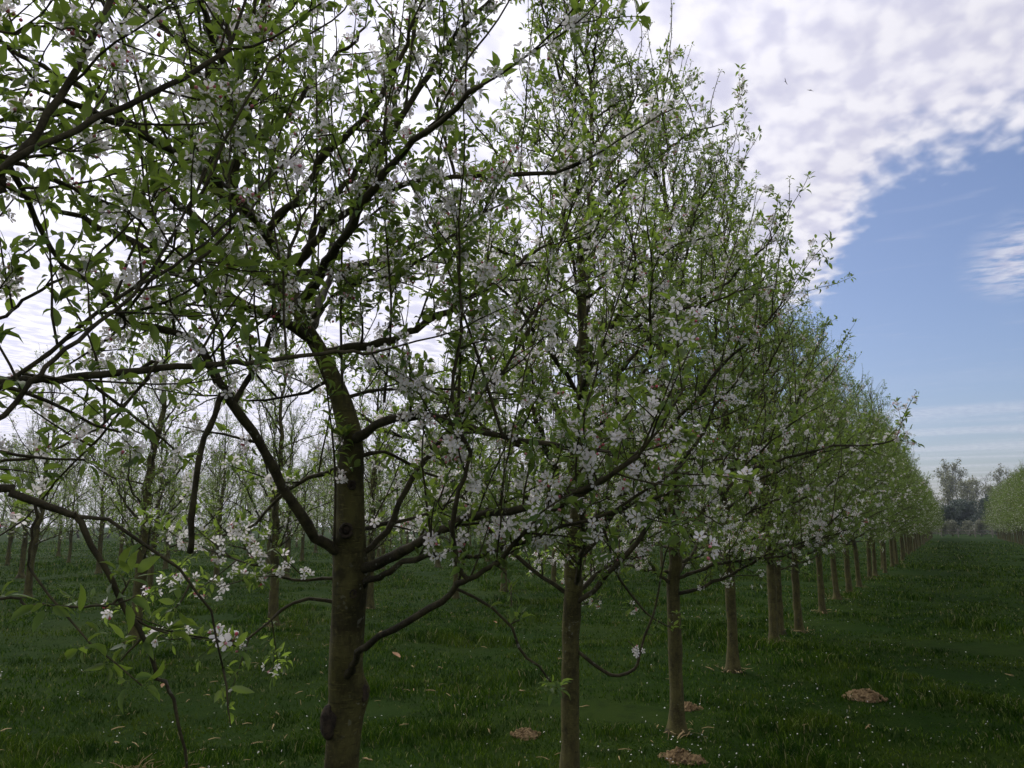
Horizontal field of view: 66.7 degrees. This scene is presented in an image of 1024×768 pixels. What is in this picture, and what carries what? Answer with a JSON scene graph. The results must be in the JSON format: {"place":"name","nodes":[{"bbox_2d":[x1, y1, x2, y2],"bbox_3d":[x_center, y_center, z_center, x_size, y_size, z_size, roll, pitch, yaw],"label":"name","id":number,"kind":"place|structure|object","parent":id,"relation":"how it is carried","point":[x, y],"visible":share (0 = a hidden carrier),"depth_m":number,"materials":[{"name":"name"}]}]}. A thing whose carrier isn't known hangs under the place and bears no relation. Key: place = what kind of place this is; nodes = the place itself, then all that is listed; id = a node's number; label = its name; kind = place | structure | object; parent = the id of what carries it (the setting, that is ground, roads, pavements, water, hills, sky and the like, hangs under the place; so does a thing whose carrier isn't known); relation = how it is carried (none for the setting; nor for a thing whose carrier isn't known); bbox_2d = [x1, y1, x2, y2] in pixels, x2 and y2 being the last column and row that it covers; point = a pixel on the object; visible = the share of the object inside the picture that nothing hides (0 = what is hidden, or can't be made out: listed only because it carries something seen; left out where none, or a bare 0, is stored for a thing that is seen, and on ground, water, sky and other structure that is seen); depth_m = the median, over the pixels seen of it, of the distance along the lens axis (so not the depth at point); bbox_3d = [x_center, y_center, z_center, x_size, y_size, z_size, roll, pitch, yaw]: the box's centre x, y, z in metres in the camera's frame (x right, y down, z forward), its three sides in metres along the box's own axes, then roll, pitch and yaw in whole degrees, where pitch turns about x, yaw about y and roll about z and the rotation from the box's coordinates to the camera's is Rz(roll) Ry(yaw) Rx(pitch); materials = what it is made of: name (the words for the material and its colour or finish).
{"place":"outdoors","nodes":[
{"label":"outdoors","id":0,"kind":"place"},
{"bbox_2d":[0,527,1023,767],"bbox_3d":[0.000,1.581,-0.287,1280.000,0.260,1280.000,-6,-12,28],"label":"ground","id":1,"kind":"structure","parent":0,"point":[624,710],"depth_m":8.59,"materials":[{"name":"green plant"}]},
{"bbox_2d":[0,434,23,529],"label":"woodland tree","id":2,"kind":"object","parent":1,"relation":"on","point":[8,447],"visible":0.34,"depth_m":96.81,"materials":[{"name":"green plant"}]},
{"bbox_2d":[0,441,52,558],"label":"apple tree","id":3,"kind":"object","parent":1,"relation":"on","point":[6,512],"visible":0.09,"depth_m":38.94,"materials":[{"name":"green plant"}]},
{"bbox_2d":[0,435,57,565],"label":"apple tree","id":4,"kind":"object","parent":1,"relation":"on","point":[7,562],"visible":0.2,"depth_m":31.60,"materials":[{"name":"green plant"}]},
{"bbox_2d":[0,417,73,578],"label":"apple tree","id":5,"kind":"object","parent":1,"relation":"on","point":[21,570],"visible":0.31,"depth_m":24.76,"materials":[{"name":"green plant"}]},
{"bbox_2d":[33,447,80,537],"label":"woodland tree","id":6,"kind":"object","parent":1,"relation":"on","point":[62,480],"visible":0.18,"depth_m":104.37,"materials":[{"name":"green plant"}]},
{"bbox_2d":[0,343,115,597],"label":"apple tree","id":7,"kind":"object","parent":1,"relation":"on","point":[28,585],"visible":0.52,"depth_m":17.62,"materials":[{"name":"green plant"}]},
{"bbox_2d":[42,462,92,556],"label":"apple tree","id":8,"kind":"object","parent":1,"relation":"on","point":[59,543],"visible":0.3,"depth_m":41.00,"materials":[{"name":"green plant"}]},
{"bbox_2d":[40,452,99,562],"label":"apple tree","id":9,"kind":"object","parent":1,"relation":"on","point":[70,534],"visible":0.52,"depth_m":33.79,"materials":[{"name":"green plant"}]},
{"bbox_2d":[59,438,110,537],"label":"woodland tree","id":10,"kind":"object","parent":1,"relation":"on","point":[73,473],"visible":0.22,"depth_m":98.81,"materials":[{"name":"green plant"}]},
{"bbox_2d":[73,456,126,535],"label":"apple tree","id":11,"kind":"object","parent":1,"relation":"on","point":[100,503],"visible":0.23,"depth_m":43.57,"materials":[{"name":"green plant"}]},
{"bbox_2d":[63,422,139,573],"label":"apple tree","id":12,"kind":"object","parent":1,"relation":"on","point":[100,546],"visible":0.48,"depth_m":26.83,"materials":[{"name":"green plant"}]},
{"bbox_2d":[82,438,139,537],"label":"woodland tree","id":13,"kind":"object","parent":1,"relation":"on","point":[108,536],"visible":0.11,"depth_m":100.17,"materials":[{"name":"green plant"}]},
{"bbox_2d":[92,438,154,559],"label":"apple tree","id":14,"kind":"object","parent":1,"relation":"on","point":[121,545],"visible":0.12,"depth_m":35.81,"materials":[{"name":"green plant"}]},
{"bbox_2d":[109,753,195,767],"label":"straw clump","id":15,"kind":"object","parent":1,"relation":"on","point":[144,766],"visible":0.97,"depth_m":5.30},
{"bbox_2d":[48,253,261,642],"bbox_3d":[-5.233,0.814,11.318,3.104,5.796,2.560,-9,-14,41],"label":"apple tree","id":16,"kind":"object","parent":1,"relation":"on","point":[147,496],"visible":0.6,"depth_m":11.01,"materials":[{"name":"green plant"}]},
{"bbox_2d":[96,381,223,587],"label":"apple tree","id":17,"kind":"object","parent":1,"relation":"on","point":[150,582],"visible":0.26,"depth_m":19.99,"materials":[{"name":"green plant"}]},
{"bbox_2d":[135,422,204,568],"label":"apple tree","id":18,"kind":"object","parent":1,"relation":"on","point":[165,564],"visible":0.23,"depth_m":28.82,"materials":[{"name":"green plant"}]},
{"bbox_2d":[153,459,197,558],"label":"apple tree","id":19,"kind":"object","parent":1,"relation":"on","point":[184,525],"visible":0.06,"depth_m":38.40,"materials":[{"name":"green plant"}]},
{"bbox_2d":[200,442,223,531],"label":"woodland tree","id":20,"kind":"object","parent":1,"relation":"on","point":[212,469],"visible":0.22,"depth_m":98.59,"materials":[{"name":"green plant"}]},
{"bbox_2d":[185,455,239,556],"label":"apple tree","id":21,"kind":"object","parent":1,"relation":"on","point":[212,553],"visible":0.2,"depth_m":40.45,"materials":[{"name":"green plant"}]},
{"bbox_2d":[172,404,270,583],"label":"apple tree","id":22,"kind":"object","parent":1,"relation":"on","point":[216,569],"visible":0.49,"depth_m":21.97,"materials":[{"name":"green plant"}]},
{"bbox_2d":[197,441,253,535],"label":"apple tree","id":23,"kind":"object","parent":1,"relation":"on","point":[220,485],"visible":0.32,"depth_m":31.21,"materials":[{"name":"green plant"}]},
{"bbox_2d":[229,444,255,522],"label":"woodland tree","id":24,"kind":"object","parent":1,"relation":"on","point":[241,472],"visible":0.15,"depth_m":122.49,"materials":[{"name":"green plant"}]},
{"bbox_2d":[222,459,268,554],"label":"apple tree","id":25,"kind":"object","parent":1,"relation":"on","point":[249,532],"visible":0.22,"depth_m":42.49,"materials":[{"name":"green plant"}]},
{"bbox_2d":[224,464,268,549],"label":"apple tree","id":26,"kind":"object","parent":1,"relation":"on","point":[250,488],"visible":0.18,"depth_m":52.16,"materials":[{"name":"green plant"}]},
{"bbox_2d":[241,437,301,563],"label":"apple tree","id":27,"kind":"object","parent":1,"relation":"on","point":[268,546],"visible":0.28,"depth_m":33.23,"materials":[{"name":"green plant"}]},
{"bbox_2d":[162,301,382,626],"bbox_3d":[-4.087,1.170,12.928,3.224,5.724,3.017,5,-13,-25],"label":"apple tree","id":28,"kind":"object","parent":1,"relation":"on","point":[273,603],"visible":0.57,"depth_m":12.91,"materials":[{"name":"green plant"}]},
{"bbox_2d":[0,0,569,767],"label":"apple tree","id":29,"kind":"object","parent":1,"relation":"on","point":[154,180],"visible":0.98,"depth_m":1.91,"materials":[{"name":"green plant"}]},
{"bbox_2d":[246,396,333,578],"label":"apple tree","id":30,"kind":"object","parent":1,"relation":"on","point":[291,461],"visible":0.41,"depth_m":24.28,"materials":[{"name":"green plant"}]},
{"bbox_2d":[279,445,333,560],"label":"apple tree","id":31,"kind":"object","parent":1,"relation":"on","point":[302,540],"visible":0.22,"depth_m":35.65,"materials":[{"name":"green plant"}]},
{"bbox_2d":[298,462,333,552],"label":"apple tree","id":32,"kind":"object","parent":1,"relation":"on","point":[315,545],"visible":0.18,"depth_m":47.12,"materials":[{"name":"green plant"}]},
{"bbox_2d":[282,416,377,536],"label":"apple tree","id":33,"kind":"object","parent":1,"relation":"on","point":[329,516],"visible":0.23,"depth_m":26.14,"materials":[{"name":"green plant"}]},
{"bbox_2d":[333,432,405,569],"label":"apple tree","id":34,"kind":"object","parent":1,"relation":"on","point":[382,518],"visible":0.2,"depth_m":28.44,"materials":[{"name":"green plant"}]},
{"bbox_2d":[306,326,442,608],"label":"apple tree","id":35,"kind":"object","parent":1,"relation":"on","point":[371,496],"visible":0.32,"depth_m":15.63,"materials":[{"name":"green plant"}]},
{"bbox_2d":[0,0,762,767],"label":"apple tree","id":36,"kind":"object","parent":1,"relation":"on","point":[348,686],"visible":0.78,"depth_m":2.76,"materials":[{"name":"green plant"}]},
{"bbox_2d":[364,448,400,557],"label":"apple tree","id":37,"kind":"object","parent":1,"relation":"on","point":[378,553],"visible":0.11,"depth_m":39.77,"materials":[{"name":"green plant"}]},
{"bbox_2d":[384,427,411,536],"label":"woodland tree","id":38,"kind":"object","parent":1,"relation":"on","point":[395,439],"visible":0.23,"depth_m":100.89,"materials":[{"name":"green plant"}]},
{"bbox_2d":[388,455,424,555],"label":"apple tree","id":39,"kind":"object","parent":1,"relation":"on","point":[407,537],"visible":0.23,"depth_m":42.05,"materials":[{"name":"green plant"}]},
{"bbox_2d":[401,427,469,567],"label":"apple tree","id":40,"kind":"object","parent":1,"relation":"on","point":[437,564],"visible":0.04,"depth_m":30.12,"materials":[{"name":"green plant"}]},
{"bbox_2d":[0,577,876,767],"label":"dry grass scraps","id":41,"kind":"object","parent":1,"relation":"on","point":[454,704],"visible":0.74,"depth_m":6.65,"materials":[{"name":"plant"}]},
{"bbox_2d":[365,323,517,598],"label":"apple tree","id":42,"kind":"object","parent":1,"relation":"on","point":[456,595],"visible":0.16,"depth_m":17.67,"materials":[{"name":"green plant"}]},
{"bbox_2d":[0,586,997,767],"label":"fallen petals","id":43,"kind":"object","parent":1,"relation":"on","point":[645,721],"visible":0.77,"depth_m":6.41,"materials":[{"name":"white plant"}]},
{"bbox_2d":[460,395,546,591],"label":"apple tree","id":44,"kind":"object","parent":1,"relation":"on","point":[505,587],"visible":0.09,"depth_m":19.86,"materials":[{"name":"green plant"}]},
{"bbox_2d":[510,727,540,740],"bbox_3d":[0.102,2.780,6.206,0.255,0.078,0.240,-6,-12,31],"label":"molehill","id":45,"kind":"object","parent":1,"relation":"on","point":[526,733],"visible":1,"depth_m":6.17,"materials":[{"name":"brown soil"}]},
{"bbox_2d":[512,405,595,584],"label":"apple tree","id":46,"kind":"object","parent":1,"relation":"on","point":[553,572],"visible":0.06,"depth_m":21.70,"materials":[{"name":"green plant"}]},
{"bbox_2d":[301,0,844,767],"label":"apple tree","id":47,"kind":"object","parent":1,"relation":"on","point":[575,554],"visible":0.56,"depth_m":4.75,"materials":[{"name":"green plant"}]},
{"bbox_2d":[531,403,630,576],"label":"apple tree","id":48,"kind":"object","parent":1,"relation":"on","point":[586,494],"visible":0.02,"depth_m":23.98,"materials":[{"name":"green plant"}]},
{"bbox_2d":[599,455,645,573],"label":"apple tree","id":49,"kind":"object","parent":1,"relation":"on","point":[616,524],"visible":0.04,"depth_m":26.12,"materials":[{"name":"green plant"}]},
{"bbox_2d":[638,452,689,566],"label":"apple tree","id":50,"kind":"object","parent":1,"relation":"on","point":[661,557],"visible":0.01,"depth_m":30.41,"materials":[{"name":"brown plant"}]},
{"bbox_2d":[657,746,708,766],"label":"molehill","id":51,"kind":"object","parent":1,"relation":"on","point":[677,754],"visible":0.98,"depth_m":5.52,"materials":[{"name":"brown soil"}]},
{"bbox_2d":[463,3,924,735],"bbox_3d":[1.478,-0.259,6.872,3.450,6.468,3.238,-9,-14,41],"label":"apple tree","id":52,"kind":"object","parent":1,"relation":"on","point":[695,205],"visible":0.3,"depth_m":6.42,"materials":[{"name":"green plant"}]},
{"bbox_2d":[684,701,703,711],"bbox_3d":[1.604,2.909,7.028,0.293,0.089,0.279,0,-10,3],"label":"molehill","id":53,"kind":"object","parent":1,"relation":"on","point":[689,706],"visible":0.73,"depth_m":6.98,"materials":[{"name":"brown soil"}]},
{"bbox_2d":[588,106,912,673],"bbox_3d":[2.479,-0.013,9.160,3.658,6.609,3.324,1,-10,-5],"label":"apple tree","id":54,"kind":"object","parent":1,"relation":"on","point":[732,664],"visible":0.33,"depth_m":8.57,"materials":[{"name":"green plant"}]},
{"bbox_2d":[662,355,852,634],"bbox_3d":[4.120,1.512,12.260,2.661,4.724,2.490,7,-12,-28],"label":"apple tree","id":55,"kind":"object","parent":1,"relation":"on","point":[782,631],"visible":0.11,"depth_m":11.70,"materials":[{"name":"green plant"}]},
{"bbox_2d":[661,226,921,643],"bbox_3d":[3.510,0.547,10.972,3.258,6.117,3.067,4,-11,-22],"label":"apple tree","id":56,"kind":"object","parent":1,"relation":"on","point":[772,608],"visible":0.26,"depth_m":10.62,"materials":[{"name":"green plant"}]},
{"bbox_2d":[694,258,910,631],"bbox_3d":[4.506,0.794,12.543,3.184,6.330,3.504,-9,-15,34],"label":"apple tree","id":57,"kind":"object","parent":1,"relation":"on","point":[798,620],"visible":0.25,"depth_m":12.24,"materials":[{"name":"green plant"}]},
{"bbox_2d":[731,292,914,613],"bbox_3d":[5.981,1.298,15.270,3.468,6.303,3.186,9,-14,-42],"label":"apple tree","id":58,"kind":"object","parent":1,"relation":"on","point":[821,595],"visible":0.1,"depth_m":14.74,"materials":[{"name":"green plant"}]},
{"bbox_2d":[767,323,927,599],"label":"apple tree","id":59,"kind":"object","parent":1,"relation":"on","point":[836,594],"visible":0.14,"depth_m":16.84,"materials":[{"name":"green plant"}]},
{"bbox_2d":[811,354,907,586],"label":"apple tree","id":60,"kind":"object","parent":1,"relation":"on","point":[857,567],"visible":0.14,"depth_m":20.94,"materials":[{"name":"green plant"}]},
{"bbox_2d":[793,320,929,592],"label":"apple tree","id":61,"kind":"object","parent":1,"relation":"on","point":[848,581],"visible":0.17,"depth_m":19.10,"materials":[{"name":"green plant"}]},
{"bbox_2d":[842,688,888,702],"bbox_3d":[3.315,2.912,7.302,0.397,0.111,0.372,4,-11,-19],"label":"molehill","id":62,"kind":"object","parent":1,"relation":"on","point":[868,695],"visible":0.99,"depth_m":7.24,"materials":[{"name":"brown soil"}]},
{"bbox_2d":[831,374,934,579],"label":"apple tree","id":63,"kind":"object","parent":1,"relation":"on","point":[869,566],"visible":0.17,"depth_m":22.95,"materials":[{"name":"green plant"}]},
{"bbox_2d":[846,376,943,575],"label":"apple tree","id":64,"kind":"object","parent":1,"relation":"on","point":[874,568],"visible":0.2,"depth_m":25.13,"materials":[{"name":"green plant"}]},
{"bbox_2d":[852,406,943,566],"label":"apple tree","id":65,"kind":"object","parent":1,"relation":"on","point":[891,550],"visible":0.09,"depth_m":30.73,"materials":[{"name":"green plant"}]},
{"bbox_2d":[859,407,938,572],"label":"apple tree","id":66,"kind":"object","parent":1,"relation":"on","point":[884,557],"visible":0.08,"depth_m":26.83,"materials":[{"name":"green plant"}]},
{"bbox_2d":[867,399,933,568],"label":"apple tree","id":67,"kind":"object","parent":1,"relation":"on","point":[910,471],"visible":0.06,"depth_m":28.72,"materials":[{"name":"green plant"}]},
{"bbox_2d":[890,423,935,560],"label":"apple tree","id":68,"kind":"object","parent":1,"relation":"on","point":[901,548],"visible":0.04,"depth_m":36.97,"materials":[{"name":"green plant"}]},
{"bbox_2d":[897,448,929,556],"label":"apple tree","id":69,"kind":"object","parent":1,"relation":"on","point":[916,530],"visible":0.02,"depth_m":40.82,"materials":[{"name":"green plant"}]},
{"bbox_2d":[886,412,942,564],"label":"apple tree","id":70,"kind":"object","parent":1,"relation":"on","point":[895,547],"visible":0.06,"depth_m":33.02,"materials":[{"name":"green plant"}]},
{"bbox_2d":[899,445,936,557],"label":"apple tree","id":71,"kind":"object","parent":1,"relation":"on","point":[915,494],"visible":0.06,"depth_m":38.90,"materials":[{"name":"green plant"}]},
{"bbox_2d":[903,461,941,554],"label":"apple tree","id":72,"kind":"object","parent":1,"relation":"on","point":[908,548],"visible":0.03,"depth_m":42.60,"materials":[{"name":"green plant"}]},
{"bbox_2d":[907,452,943,550],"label":"apple tree","id":73,"kind":"object","parent":1,"relation":"on","point":[914,549],"visible":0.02,"depth_m":49.06,"materials":[{"name":"green plant"}]},
{"bbox_2d":[933,459,961,503],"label":"poplar","id":74,"kind":"object","parent":1,"relation":"on","point":[945,467],"visible":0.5,"depth_m":214.85,"materials":[{"name":"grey plant"}]},
{"bbox_2d":[936,470,960,507],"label":"willow","id":75,"kind":"object","parent":1,"relation":"on","point":[947,498],"visible":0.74,"depth_m":176.09,"materials":[{"name":"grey plant"}]},
{"bbox_2d":[940,503,962,532],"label":"ivy bush","id":76,"kind":"object","parent":1,"relation":"on","point":[951,512],"visible":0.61,"depth_m":140.40,"materials":[{"name":"green plant"}]},
{"bbox_2d":[944,519,963,535],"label":"hawthorn shrub","id":77,"kind":"object","parent":1,"relation":"on","point":[952,524],"visible":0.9,"depth_m":116.16,"materials":[{"name":"green plant"}]},
{"bbox_2d":[943,459,981,497],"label":"poplar","id":78,"kind":"object","parent":1,"relation":"on","point":[958,472],"visible":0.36,"depth_m":217.38,"materials":[{"name":"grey plant"}]},
{"bbox_2d":[947,497,978,532],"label":"ivy bush","id":79,"kind":"object","parent":1,"relation":"on","point":[971,502],"visible":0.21,"depth_m":147.97,"materials":[{"name":"green plant"}]},
{"bbox_2d":[950,498,977,532],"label":"ivy bush","id":80,"kind":"object","parent":1,"relation":"on","point":[964,507],"visible":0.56,"depth_m":146.40,"materials":[{"name":"green plant"}]},
{"bbox_2d":[955,475,980,510],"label":"willow","id":81,"kind":"object","parent":1,"relation":"on","point":[965,491],"visible":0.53,"depth_m":178.01,"materials":[{"name":"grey plant"}]},
{"bbox_2d":[961,520,978,535],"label":"hawthorn shrub","id":82,"kind":"object","parent":1,"relation":"on","point":[966,525],"visible":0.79,"depth_m":116.75,"materials":[{"name":"green plant"}]},
{"bbox_2d":[960,476,984,514],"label":"willow","id":83,"kind":"object","parent":1,"relation":"on","point":[976,492],"visible":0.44,"depth_m":196.01,"materials":[{"name":"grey plant"}]},
{"bbox_2d":[969,518,987,536],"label":"hawthorn shrub","id":84,"kind":"object","parent":1,"relation":"on","point":[979,525],"visible":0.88,"depth_m":113.96,"materials":[{"name":"green plant"}]},
{"bbox_2d":[936,529,1022,537],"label":"wire fence","id":85,"kind":"object","parent":1,"relation":"on","point":[974,530],"visible":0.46,"depth_m":105.40,"materials":[{"name":"grey metal"}]},
{"bbox_2d":[968,494,1001,534],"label":"ivy bush","id":86,"kind":"object","parent":1,"relation":"on","point":[980,509],"visible":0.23,"depth_m":138.20,"materials":[{"name":"green plant"}]},
{"bbox_2d":[985,483,1007,540],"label":"apple tree","id":87,"kind":"object","parent":1,"relation":"on","point":[996,507],"visible":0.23,"depth_m":83.16,"materials":[{"name":"green plant"}]},
{"bbox_2d":[987,463,1008,484],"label":"poplar","id":88,"kind":"object","parent":1,"relation":"on","point":[999,473],"visible":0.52,"depth_m":198.32,"materials":[{"name":"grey plant"}]},
{"bbox_2d":[989,481,1009,540],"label":"apple tree","id":89,"kind":"object","parent":1,"relation":"on","point":[998,511],"visible":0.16,"depth_m":80.81,"materials":[{"name":"green plant"}]},
{"bbox_2d":[994,474,1017,542],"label":"apple tree","id":90,"kind":"object","parent":1,"relation":"on","point":[1003,513],"visible":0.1,"depth_m":72.28,"materials":[{"name":"green plant"}]},
{"bbox_2d":[994,468,1019,543],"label":"apple tree","id":91,"kind":"object","parent":1,"relation":"on","point":[1007,504],"visible":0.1,"depth_m":70.14,"materials":[{"name":"green plant"}]},
{"bbox_2d":[995,477,1020,543],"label":"apple tree","id":92,"kind":"object","parent":1,"relation":"on","point":[1008,506],"visible":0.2,"depth_m":68.17,"materials":[{"name":"green plant"}]},
{"bbox_2d":[993,471,1023,544],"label":"apple tree","id":93,"kind":"object","parent":1,"relation":"on","point":[1003,519],"visible":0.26,"depth_m":65.73,"materials":[{"name":"green plant"}]},
{"bbox_2d":[997,467,1023,538],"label":"apple tree","id":94,"kind":"object","parent":1,"relation":"on","point":[1007,531],"visible":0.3,"depth_m":63.86,"materials":[{"name":"green plant"}]},
{"bbox_2d":[998,466,1023,530],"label":"apple tree","id":95,"kind":"object","parent":1,"relation":"on","point":[1012,502],"visible":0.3,"depth_m":59.66,"materials":[{"name":"green plant"}]},
{"bbox_2d":[1001,470,1023,524],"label":"apple tree","id":96,"kind":"object","parent":1,"relation":"on","point":[1011,496],"visible":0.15,"depth_m":61.69,"materials":[{"name":"green plant"}]},
{"bbox_2d":[1003,452,1023,525],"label":"apple tree","id":97,"kind":"object","parent":1,"relation":"on","point":[1014,495],"visible":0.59,"depth_m":55.63,"materials":[{"name":"green plant"}]},
{"bbox_2d":[1006,463,1023,524],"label":"apple tree","id":98,"kind":"object","parent":1,"relation":"on","point":[1020,497],"visible":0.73,"depth_m":53.59,"materials":[{"name":"green plant"}]},
{"bbox_2d":[0,0,1023,527],"label":"sky","id":99,"kind":"structure","parent":0,"point":[909,127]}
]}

